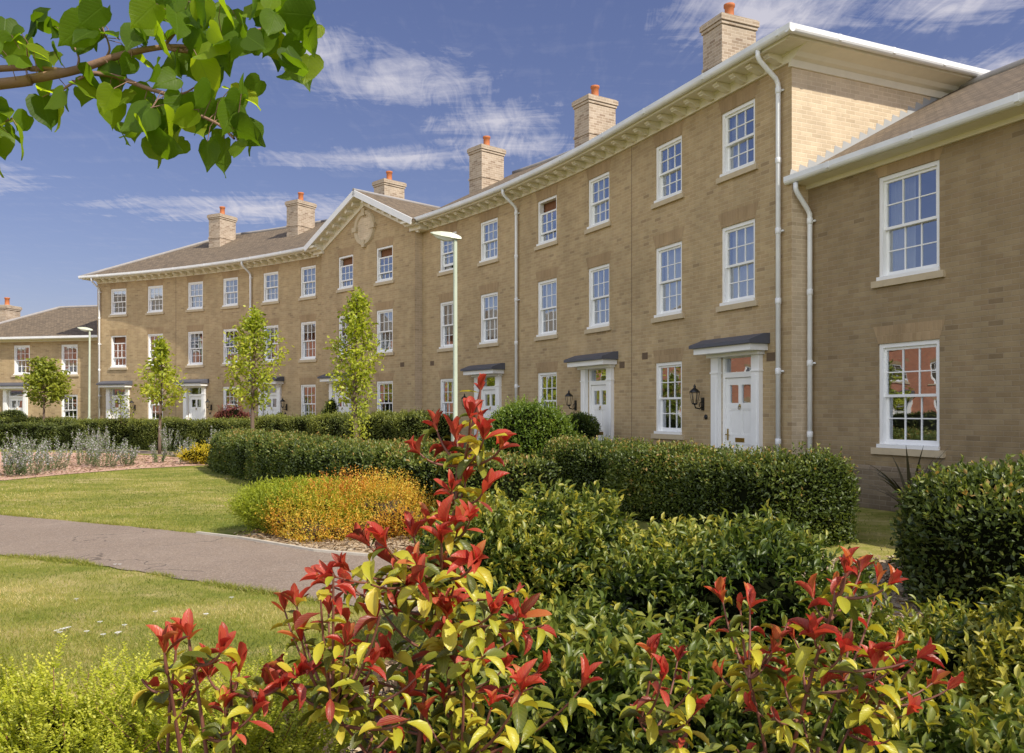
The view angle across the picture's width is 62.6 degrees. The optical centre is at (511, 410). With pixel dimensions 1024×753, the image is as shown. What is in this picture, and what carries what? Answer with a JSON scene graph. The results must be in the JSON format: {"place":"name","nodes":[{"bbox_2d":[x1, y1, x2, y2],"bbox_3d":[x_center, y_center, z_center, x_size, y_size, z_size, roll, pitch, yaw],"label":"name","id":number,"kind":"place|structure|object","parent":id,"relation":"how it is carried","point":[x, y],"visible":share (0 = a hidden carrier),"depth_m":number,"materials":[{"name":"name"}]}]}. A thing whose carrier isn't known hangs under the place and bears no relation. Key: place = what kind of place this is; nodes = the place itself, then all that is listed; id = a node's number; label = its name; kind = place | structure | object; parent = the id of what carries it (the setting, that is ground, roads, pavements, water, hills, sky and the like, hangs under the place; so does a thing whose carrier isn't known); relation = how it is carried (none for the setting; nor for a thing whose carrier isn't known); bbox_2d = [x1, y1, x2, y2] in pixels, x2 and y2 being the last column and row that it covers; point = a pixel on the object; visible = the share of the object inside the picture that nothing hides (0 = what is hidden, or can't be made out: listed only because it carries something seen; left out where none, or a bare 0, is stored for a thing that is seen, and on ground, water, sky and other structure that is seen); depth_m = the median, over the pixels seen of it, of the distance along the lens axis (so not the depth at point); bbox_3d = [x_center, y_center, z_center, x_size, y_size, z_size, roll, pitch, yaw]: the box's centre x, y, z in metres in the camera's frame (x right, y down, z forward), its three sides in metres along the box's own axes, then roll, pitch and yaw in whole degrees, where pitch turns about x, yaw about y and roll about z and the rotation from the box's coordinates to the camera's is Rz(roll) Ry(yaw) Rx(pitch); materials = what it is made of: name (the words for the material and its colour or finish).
{"place":"outdoors","nodes":[
{"label":"outdoors","id":0,"kind":"place"},
{"bbox_2d":[75,449,182,455],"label":"front pavement","id":1,"kind":"structure","parent":0,"point":[144,452],"depth_m":31.68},
{"bbox_2d":[0,421,88,449],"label":"hedge","id":2,"kind":"object","parent":1,"relation":"on","point":[38,431],"visible":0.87,"depth_m":33.24,"materials":[{"name":"green plant"}]},
{"bbox_2d":[132,335,190,453],"bbox_3d":[-12.550,-0.565,29.927,1.906,4.237,1.995,0,0,0],"label":"young tree","id":3,"kind":"object","parent":1,"relation":"on","point":[161,351],"visible":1,"depth_m":29.88,"materials":[{"name":"green plant"}]},
{"bbox_2d":[217,302,293,428],"bbox_3d":[-7.902,-0.904,25.944,2.118,4.916,1.844,0,0,-43],"label":"young tree","id":4,"kind":"object","parent":1,"relation":"on","point":[253,326],"visible":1,"depth_m":25.91,"materials":[{"name":"green plant"}]},
{"bbox_2d":[323,286,388,439],"bbox_3d":[-3.972,-0.783,21.023,1.678,4.672,1.635,0,0,0],"label":"young tree","id":5,"kind":"object","parent":1,"relation":"on","point":[355,327],"visible":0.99,"depth_m":20.92,"materials":[{"name":"green plant"}]},
{"bbox_2d":[343,397,376,440],"bbox_3d":[-3.675,0.604,20.247,0.844,1.895,0.805,0,0,0],"label":"sapling","id":6,"kind":"object","parent":1,"relation":"on","point":[358,429],"visible":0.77,"depth_m":20.17,"materials":[{"name":"green plant"}]},
{"bbox_2d":[430,231,460,440],"bbox_3d":[-1.332,-1.019,16.972,0.620,5.138,0.230,0,0,-9],"label":"street lamp","id":7,"kind":"object","parent":1,"relation":"on","point":[445,236],"visible":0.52,"depth_m":16.96,"materials":[{"name":"metal"}]},
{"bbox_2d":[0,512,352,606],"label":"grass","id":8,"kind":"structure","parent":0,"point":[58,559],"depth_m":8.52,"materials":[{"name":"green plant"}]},
{"bbox_2d":[0,515,418,611],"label":"path","id":9,"kind":"structure","parent":0,"point":[191,556],"depth_m":9.16,"materials":[{"name":"grey asphalt"}]},
{"bbox_2d":[0,448,901,726],"bbox_3d":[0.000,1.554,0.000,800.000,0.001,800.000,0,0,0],"label":"ground","id":10,"kind":"structure","parent":0,"point":[865,545],"depth_m":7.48,"materials":[{"name":"green plant"}]},
{"bbox_2d":[15,356,74,421],"bbox_3d":[-19.826,-0.404,35.979,2.104,3.913,2.689,0,0,-22],"label":"young tree","id":11,"kind":"object","parent":10,"relation":"on","point":[39,376],"visible":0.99,"depth_m":35.82,"materials":[{"name":"green plant"}]},
{"bbox_2d":[0,297,96,420],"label":"house wing","id":12,"kind":"structure","parent":10,"relation":"on","point":[56,333],"depth_m":41.58,"materials":[{"name":"beige brick"}]},
{"bbox_2d":[11,345,29,376],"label":"window","id":13,"kind":"structure","parent":12,"relation":"in","point":[21,351],"depth_m":41.83,"materials":[{"name":"white paint"}]},
{"bbox_2d":[62,395,77,418],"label":"window","id":14,"kind":"structure","parent":12,"relation":"in","point":[70,409],"depth_m":41.42,"materials":[{"name":"white paint"}]},
{"bbox_2d":[62,344,78,376],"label":"window","id":15,"kind":"structure","parent":12,"relation":"in","point":[69,353],"depth_m":41.24,"materials":[{"name":"white glass"}]},
{"bbox_2d":[0,413,132,448],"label":"hedge","id":16,"kind":"object","parent":10,"relation":"on","point":[119,430],"visible":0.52,"depth_m":34.31,"materials":[{"name":"green plant"}]},
{"bbox_2d":[77,327,92,418],"bbox_3d":[-18.441,-1.020,36.374,0.620,5.138,0.230,0,0,-9],"label":"street lamp","id":17,"kind":"object","parent":10,"relation":"on","point":[89,363],"visible":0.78,"depth_m":36.37,"materials":[{"name":"metal"}]},
{"bbox_2d":[0,452,207,479],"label":"flower bed","id":18,"kind":"object","parent":10,"relation":"on","point":[75,468],"visible":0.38,"depth_m":23.57,"materials":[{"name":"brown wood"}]},
{"bbox_2d":[0,447,31,475],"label":"rosemary","id":19,"kind":"object","parent":18,"relation":"on","point":[5,457],"visible":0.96,"depth_m":19.65,"materials":[{"name":"green plant"}]},
{"bbox_2d":[0,429,45,461],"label":"rosemary","id":20,"kind":"object","parent":18,"relation":"on","point":[16,441],"visible":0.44,"depth_m":24.75,"materials":[{"name":"green plant"}]},
{"bbox_2d":[1,436,63,474],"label":"rosemary","id":21,"kind":"object","parent":18,"relation":"on","point":[28,452],"visible":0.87,"depth_m":19.98,"materials":[{"name":"green plant"}]},
{"bbox_2d":[29,436,76,470],"bbox_3d":[-11.682,1.072,21.505,1.050,0.950,0.980,0,0,0],"label":"rosemary","id":22,"kind":"object","parent":18,"relation":"on","point":[55,457],"visible":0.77,"depth_m":21.53,"materials":[{"name":"green plant"}]},
{"bbox_2d":[71,429,104,465],"bbox_3d":[-11.777,1.024,23.445,0.840,1.046,0.749,0,0,-38],"label":"rosemary","id":23,"kind":"object","parent":18,"relation":"on","point":[87,460],"visible":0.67,"depth_m":23.38,"materials":[{"name":"green plant"}]},
{"bbox_2d":[82,431,126,466],"bbox_3d":[-10.949,1.055,22.582,1.082,1.032,1.060,0,0,-11],"label":"rosemary","id":24,"kind":"object","parent":18,"relation":"on","point":[107,449],"visible":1,"depth_m":22.67,"materials":[{"name":"green plant"}]},
{"bbox_2d":[117,437,139,464],"bbox_3d":[-10.687,1.158,23.374,0.770,0.841,0.655,0,0,0],"label":"rosemary","id":25,"kind":"object","parent":18,"relation":"on","point":[133,456],"visible":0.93,"depth_m":23.37,"materials":[{"name":"green plant"}]},
{"bbox_2d":[159,423,182,455],"bbox_3d":[-11.417,0.987,28.069,0.785,1.148,0.727,0,0,0],"label":"rosemary","id":26,"kind":"object","parent":18,"relation":"on","point":[170,442],"visible":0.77,"depth_m":28.12,"materials":[{"name":"green plant"}]},
{"bbox_2d":[173,440,210,464],"bbox_3d":[-8.717,1.174,24.438,2.150,0.970,1.461,0,0,0],"label":"euonymus","id":27,"kind":"object","parent":18,"relation":"on","point":[199,455],"visible":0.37,"depth_m":24.06,"materials":[{"name":"yellow plant"}]},
{"bbox_2d":[107,389,136,425],"bbox_3d":[-15.727,0.331,33.883,1.232,2.441,1.138,0,0,0],"label":"sapling","id":28,"kind":"object","parent":10,"relation":"on","point":[121,397],"visible":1,"depth_m":33.94,"materials":[{"name":"green plant"}]},
{"bbox_2d":[0,466,259,531],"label":"grass","id":29,"kind":"structure","parent":10,"relation":"on","point":[154,510],"depth_m":14.39,"materials":[{"name":"green plant"}]},
{"bbox_2d":[78,232,241,419],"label":"terraced house","id":30,"kind":"structure","parent":10,"relation":"on","point":[136,307],"depth_m":39.11,"materials":[{"name":"brick"}]},
{"bbox_2d":[108,288,127,316],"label":"window","id":31,"kind":"structure","parent":30,"relation":"in","point":[118,296],"depth_m":39.59,"materials":[{"name":"white paint"}]},
{"bbox_2d":[108,335,127,369],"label":"window","id":32,"kind":"structure","parent":30,"relation":"in","point":[118,343],"depth_m":39.59,"materials":[{"name":"white paint"}]},
{"bbox_2d":[145,285,163,314],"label":"window","id":33,"kind":"structure","parent":30,"relation":"in","point":[155,293],"depth_m":38.64,"materials":[{"name":"white glass"}]},
{"bbox_2d":[148,389,162,419],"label":"window","id":34,"kind":"structure","parent":30,"relation":"in","point":[153,411],"depth_m":38.75,"materials":[{"name":"white paint"}]},
{"bbox_2d":[0,0,324,177],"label":"lime tree","id":35,"kind":"object","parent":10,"relation":"on","point":[203,55],"visible":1,"depth_m":2.16,"materials":[{"name":"green plant"}]},
{"bbox_2d":[126,413,250,450],"bbox_3d":[-11.986,0.855,32.032,8.107,1.470,1.643,0,0,36],"label":"hedge","id":36,"kind":"object","parent":10,"relation":"on","point":[143,435],"visible":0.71,"depth_m":31.95,"materials":[{"name":"green plant"}]},
{"bbox_2d":[208,402,254,418],"bbox_3d":[-10.749,0.673,32.569,1.964,2.149,1.572,0,0,0],"label":"purple shrub","id":37,"kind":"object","parent":10,"relation":"on","point":[235,411],"visible":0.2,"depth_m":32.25,"materials":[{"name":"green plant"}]},
{"bbox_2d":[165,206,320,420],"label":"terraced house","id":38,"kind":"structure","parent":10,"relation":"on","point":[212,291],"depth_m":37.03,"materials":[{"name":"brick"}]},
{"bbox_2d":[185,281,203,311],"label":"window","id":39,"kind":"structure","parent":38,"relation":"in","point":[195,289],"depth_m":37.56,"materials":[{"name":"white paint"}]},
{"bbox_2d":[185,331,203,367],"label":"window","id":40,"kind":"structure","parent":38,"relation":"in","point":[195,339],"depth_m":37.57,"materials":[{"name":"white paint"}]},
{"bbox_2d":[190,396,200,420],"bbox_3d":[-13.991,0.367,37.369,0.796,1.965,0.080,0,0,29],"label":"door","id":41,"kind":"structure","parent":38,"relation":"in","point":[195,412],"depth_m":37.40,"materials":[{"name":"white paint"}]},
{"bbox_2d":[220,328,237,366],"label":"window","id":42,"kind":"structure","parent":38,"relation":"in","point":[226,347],"depth_m":36.45,"materials":[{"name":"white paint"}]},
{"bbox_2d":[220,277,238,308],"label":"window","id":43,"kind":"structure","parent":38,"relation":"in","point":[230,285],"depth_m":36.42,"materials":[{"name":"white paint"}]},
{"bbox_2d":[223,386,237,410],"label":"window","id":44,"kind":"structure","parent":38,"relation":"in","point":[228,398],"depth_m":36.45,"materials":[{"name":"white paint"}]},
{"bbox_2d":[239,192,326,419],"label":"terraced house","id":45,"kind":"structure","parent":10,"relation":"on","point":[285,283],"depth_m":34.02,"materials":[{"name":"brick"}]},
{"bbox_2d":[261,325,277,364],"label":"window","id":46,"kind":"structure","parent":45,"relation":"in","point":[273,327],"depth_m":34.88,"materials":[{"name":"white paint"}]},
{"bbox_2d":[261,271,279,304],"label":"window","id":47,"kind":"structure","parent":45,"relation":"in","point":[270,279],"depth_m":34.89,"materials":[{"name":"white paint"}]},
{"bbox_2d":[298,265,316,300],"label":"window","id":48,"kind":"structure","parent":45,"relation":"in","point":[308,274],"depth_m":33.42,"materials":[{"name":"white glass"}]},
{"bbox_2d":[298,321,316,362],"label":"window","id":49,"kind":"structure","parent":45,"relation":"in","point":[308,329],"depth_m":33.55,"materials":[{"name":"white paint"}]},
{"bbox_2d":[301,384,315,416],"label":"window","id":50,"kind":"structure","parent":45,"relation":"in","point":[308,392],"depth_m":33.57,"materials":[{"name":"white paint"}]},
{"bbox_2d":[196,531,379,557],"bbox_3d":[-0.577,1.535,8.736,7.679,0.030,0.527,0,0,25],"label":"edging","id":51,"kind":"object","parent":10,"relation":"on","point":[285,545],"visible":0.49,"depth_m":9.55,"materials":[{"name":"concrete"}]},
{"bbox_2d":[232,528,424,553],"bbox_3d":[-0.829,1.543,10.163,5.279,0.001,2.967,0,0,39],"label":"mulch bed","id":52,"kind":"object","parent":10,"relation":"on","point":[331,546],"depth_m":9.70,"materials":[{"name":"brown wood"}]},
{"bbox_2d":[222,472,391,536],"bbox_3d":[-2.516,1.262,10.895,2.364,0.982,1.878,0,0,0],"label":"juniper","id":53,"kind":"object","parent":52,"relation":"on","point":[245,502],"visible":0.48,"depth_m":10.30,"materials":[{"name":"green plant"}]},
{"bbox_2d":[251,464,438,545],"bbox_3d":[-1.944,1.247,10.439,2.476,1.162,1.705,0,0,-11],"label":"spirea","id":54,"kind":"object","parent":52,"relation":"on","point":[390,512],"visible":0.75,"depth_m":10.10,"materials":[{"name":"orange plant"}]},
{"bbox_2d":[248,408,460,444],"bbox_3d":[-5.066,0.746,25.538,1.918,1.700,11.789,0,0,-39],"label":"hedge","id":55,"kind":"object","parent":10,"relation":"on","point":[390,425],"visible":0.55,"depth_m":23.70,"materials":[{"name":"green plant"}]},
{"bbox_2d":[304,171,439,414],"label":"terraced house","id":56,"kind":"structure","parent":10,"relation":"on","point":[369,243],"depth_m":29.64,"materials":[{"name":"brick"}]},
{"bbox_2d":[336,254,353,292],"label":"window","id":57,"kind":"structure","parent":56,"relation":"in","point":[345,262],"depth_m":31.24,"materials":[{"name":"white paint"}]},
{"bbox_2d":[373,245,393,285],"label":"window","id":58,"kind":"structure","parent":56,"relation":"in","point":[384,254],"depth_m":29.50,"materials":[{"name":"white paint"}]},
{"bbox_2d":[375,309,393,355],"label":"window","id":59,"kind":"structure","parent":56,"relation":"in","point":[384,317],"depth_m":29.49,"materials":[{"name":"white paint"}]},
{"bbox_2d":[377,381,392,411],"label":"window","id":60,"kind":"structure","parent":56,"relation":"in","point":[385,388],"depth_m":29.60,"materials":[{"name":"white glass"}]},
{"bbox_2d":[204,427,561,534],"bbox_3d":[-3.795,0.977,16.206,1.596,1.230,15.872,0,0,-31],"label":"hedge","id":61,"kind":"object","parent":10,"relation":"on","point":[245,454],"visible":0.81,"depth_m":13.22,"materials":[{"name":"green plant"}]},
{"bbox_2d":[414,136,570,450],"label":"terraced house","id":62,"kind":"structure","parent":10,"relation":"on","point":[479,218],"depth_m":26.15,"materials":[{"name":"brick"}]},
{"bbox_2d":[441,378,452,418],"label":"window","id":63,"kind":"structure","parent":62,"relation":"in","point":[446,384],"depth_m":27.43,"materials":[{"name":"white glass"}]},
{"bbox_2d":[437,231,457,276],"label":"window","id":64,"kind":"structure","parent":62,"relation":"in","point":[446,246],"depth_m":27.37,"materials":[{"name":"white paint"}]},
{"bbox_2d":[437,301,457,351],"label":"window","id":65,"kind":"structure","parent":62,"relation":"in","point":[446,307],"depth_m":27.41,"materials":[{"name":"white paint"}]},
{"bbox_2d":[477,217,498,266],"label":"window","id":66,"kind":"structure","parent":62,"relation":"in","point":[489,229],"depth_m":25.40,"materials":[{"name":"white paint"}]},
{"bbox_2d":[477,292,498,347],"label":"window","id":67,"kind":"structure","parent":62,"relation":"in","point":[489,302],"depth_m":25.40,"materials":[{"name":"white paint"}]},
{"bbox_2d":[483,390,494,418],"bbox_3d":[-0.641,0.367,25.213,0.080,1.965,0.796,0,0,-34],"label":"door","id":68,"kind":"structure","parent":62,"relation":"in","point":[491,408],"depth_m":25.30,"materials":[{"name":"white paint"}]},
{"bbox_2d":[478,394,582,459],"bbox_3d":[0.343,0.655,16.248,2.043,1.955,1.781,0,0,0],"label":"privet bush","id":69,"kind":"object","parent":10,"relation":"on","point":[534,425],"visible":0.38,"depth_m":15.71,"materials":[{"name":"green plant"}]},
{"bbox_2d":[500,85,630,442],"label":"terraced house","id":70,"kind":"structure","parent":10,"relation":"on","point":[572,298],"depth_m":21.33,"materials":[{"name":"brick"}]},
{"bbox_2d":[534,195,558,250],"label":"window","id":71,"kind":"structure","parent":70,"relation":"in","point":[547,208],"depth_m":22.83,"materials":[{"name":"white paint"}]},
{"bbox_2d":[534,278,558,340],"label":"window","id":72,"kind":"structure","parent":70,"relation":"in","point":[547,289],"depth_m":22.80,"materials":[{"name":"white paint"}]},
{"bbox_2d":[538,372,556,408],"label":"window","id":73,"kind":"structure","parent":70,"relation":"in","point":[547,382],"depth_m":22.97,"materials":[{"name":"white paint"}]},
{"bbox_2d":[584,171,611,234],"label":"window","id":74,"kind":"structure","parent":70,"relation":"in","point":[598,186],"depth_m":20.72,"materials":[{"name":"white paint"}]},
{"bbox_2d":[584,263,611,333],"bbox_3d":[2.475,-2.697,20.607,0.955,1.605,1.160,0,0,-26],"label":"window","id":75,"kind":"structure","parent":70,"relation":"in","point":[598,276],"depth_m":20.80,"materials":[{"name":"white glass"}]},
{"bbox_2d":[592,385,605,442],"bbox_3d":[2.150,0.367,20.447,0.080,1.965,0.796,0,0,-26],"label":"door","id":76,"kind":"structure","parent":70,"relation":"in","point":[598,411],"depth_m":20.44,"materials":[{"name":"white paint"}]},
{"bbox_2d":[566,411,601,440],"bbox_3d":[1.558,0.775,19.521,1.025,1.550,0.928,0,0,0],"label":"bay tree","id":77,"kind":"object","parent":10,"relation":"on","point":[589,425],"visible":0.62,"depth_m":19.25,"materials":[{"name":"green plant"}]},
{"bbox_2d":[280,639,936,752],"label":"shrub bed","id":78,"kind":"object","parent":10,"relation":"on","point":[377,717],"depth_m":4.38,"materials":[{"name":"soil"}]},
{"bbox_2d":[0,633,216,752],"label":"honeysuckle","id":79,"kind":"object","parent":78,"relation":"on","point":[32,728],"visible":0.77,"depth_m":2.93,"materials":[{"name":"green plant"}]},
{"bbox_2d":[131,608,321,752],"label":"photinia","id":80,"kind":"object","parent":78,"relation":"on","point":[198,663],"visible":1,"depth_m":2.26,"materials":[{"name":"red plant"}]},
{"bbox_2d":[82,637,373,752],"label":"honeysuckle","id":81,"kind":"object","parent":78,"relation":"on","point":[287,737],"visible":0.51,"depth_m":2.87,"materials":[{"name":"green plant"}]},
{"bbox_2d":[263,373,602,752],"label":"photinia","id":82,"kind":"object","parent":78,"relation":"on","point":[422,580],"visible":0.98,"depth_m":2.37,"materials":[{"name":"red plant"}]},
{"bbox_2d":[408,474,643,622],"bbox_3d":[0.128,1.077,5.453,1.661,1.332,1.336,0,0,0],"label":"laurel","id":83,"kind":"object","parent":78,"relation":"on","point":[531,547],"visible":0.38,"depth_m":5.11,"materials":[{"name":"green plant"}]},
{"bbox_2d":[371,586,1023,752],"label":"laurel hedge","id":84,"kind":"object","parent":78,"relation":"on","point":[621,655],"visible":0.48,"depth_m":3.28,"materials":[{"name":"green plant"}]},
{"bbox_2d":[556,498,897,680],"bbox_3d":[1.199,1.127,5.014,1.914,1.193,1.551,0,0,0],"label":"laurel","id":85,"kind":"object","parent":78,"relation":"on","point":[669,574],"visible":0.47,"depth_m":4.69,"materials":[{"name":"green plant"}]},
{"bbox_2d":[618,546,965,752],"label":"photinia","id":86,"kind":"object","parent":78,"relation":"on","point":[858,682],"visible":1,"depth_m":2.59,"materials":[{"name":"red plant"}]},
{"bbox_2d":[823,588,1022,715],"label":"laurel hedge","id":87,"kind":"object","parent":78,"relation":"on","point":[920,630],"visible":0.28,"depth_m":4.49,"materials":[{"name":"green plant"}]},
{"bbox_2d":[932,553,1023,737],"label":"laurel hedge","id":88,"kind":"object","parent":78,"relation":"on","point":[1005,648],"visible":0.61,"depth_m":3.96,"materials":[{"name":"green plant"}]},
{"bbox_2d":[539,433,860,547],"bbox_3d":[2.201,0.978,12.213,1.539,1.218,6.571,0,0,-27],"label":"hedge","id":89,"kind":"object","parent":10,"relation":"on","point":[817,490],"visible":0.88,"depth_m":10.43,"materials":[{"name":"green plant"}]},
{"bbox_2d":[609,2,989,455],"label":"terraced house","id":90,"kind":"structure","parent":10,"relation":"on","point":[733,134],"depth_m":15.85,"materials":[{"name":"brick"}]},
{"bbox_2d":[651,135,684,209],"bbox_3d":[3.687,-5.027,17.978,0.955,1.325,1.160,0,0,-24],"label":"window","id":91,"kind":"structure","parent":90,"relation":"in","point":[668,155],"depth_m":18.18,"materials":[{"name":"white paint"}]},
{"bbox_2d":[651,241,684,322],"bbox_3d":[3.687,-2.697,17.978,0.955,1.605,1.160,0,0,-24],"label":"window","id":92,"kind":"structure","parent":90,"relation":"in","point":[669,257],"depth_m":18.00,"materials":[{"name":"white glass"}]},
{"bbox_2d":[651,361,684,439],"bbox_3d":[3.687,-0.207,17.978,0.955,1.625,1.160,0,0,-24],"label":"window","id":93,"kind":"structure","parent":90,"relation":"in","point":[668,374],"depth_m":18.21,"materials":[{"name":"white paint"}]},
{"bbox_2d":[716,98,758,183],"bbox_3d":[4.606,-5.027,15.935,0.955,1.325,1.160,0,0,-24],"label":"window","id":94,"kind":"structure","parent":90,"relation":"in","point":[738,124],"depth_m":16.04,"materials":[{"name":"white paint"}]},
{"bbox_2d":[716,218,758,311],"bbox_3d":[4.606,-2.697,15.935,0.955,1.605,1.160,0,0,-24],"label":"window","id":95,"kind":"structure","parent":90,"relation":"in","point":[738,240],"depth_m":15.95,"materials":[{"name":"white paint"}]},
{"bbox_2d":[725,377,750,452],"bbox_3d":[4.259,0.368,15.780,0.116,1.965,0.796,0,0,-24],"label":"door","id":96,"kind":"structure","parent":90,"relation":"in","point":[738,415],"depth_m":15.82,"materials":[{"name":"white paint"}]},
{"bbox_2d":[702,560,957,620],"bbox_3d":[4.510,1.541,6.320,7.424,0.001,4.248,0,0,27],"label":"mulch bed","id":97,"kind":"object","parent":10,"relation":"on","point":[898,586],"depth_m":7.05,"materials":[{"name":"brown soil"}]},
{"bbox_2d":[342,551,991,752],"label":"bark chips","id":98,"kind":"object","parent":97,"relation":"on","point":[391,690],"visible":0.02,"depth_m":6.48,"materials":[{"name":"brown wood"}]},
{"bbox_2d":[880,450,1023,620],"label":"hedge","id":99,"kind":"object","parent":97,"relation":"on","point":[961,533],"visible":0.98,"depth_m":6.25,"materials":[{"name":"green plant"}]},
{"bbox_2d":[783,58,1023,511],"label":"house wing","id":100,"kind":"structure","parent":10,"relation":"on","point":[915,280],"depth_m":12.90,"materials":[{"name":"beige brick"}]},
{"bbox_2d":[871,160,945,288],"bbox_3d":[6.367,-2.788,12.915,0.955,1.725,1.300,0,0,-24],"label":"window","id":101,"kind":"structure","parent":100,"relation":"in","point":[909,199],"depth_m":13.12,"materials":[{"name":"white paint"}]},
{"bbox_2d":[871,339,945,457],"bbox_3d":[6.367,-0.177,12.915,0.955,1.725,1.300,0,0,-24],"label":"window","id":102,"kind":"structure","parent":100,"relation":"in","point":[909,371],"depth_m":13.34,"materials":[{"name":"white glass"}]},
{"bbox_2d":[859,445,949,517],"bbox_3d":[5.581,1.012,11.854,1.681,1.076,1.504,0,0,0],"label":"phormium","id":103,"kind":"object","parent":10,"relation":"on","point":[894,486],"visible":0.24,"depth_m":11.72,"materials":[{"name":"green plant"}]},
{"bbox_2d":[0,0,1023,316],"label":"sky","id":104,"kind":"structure","parent":0,"point":[404,88],"materials":[{"name":"blue"}]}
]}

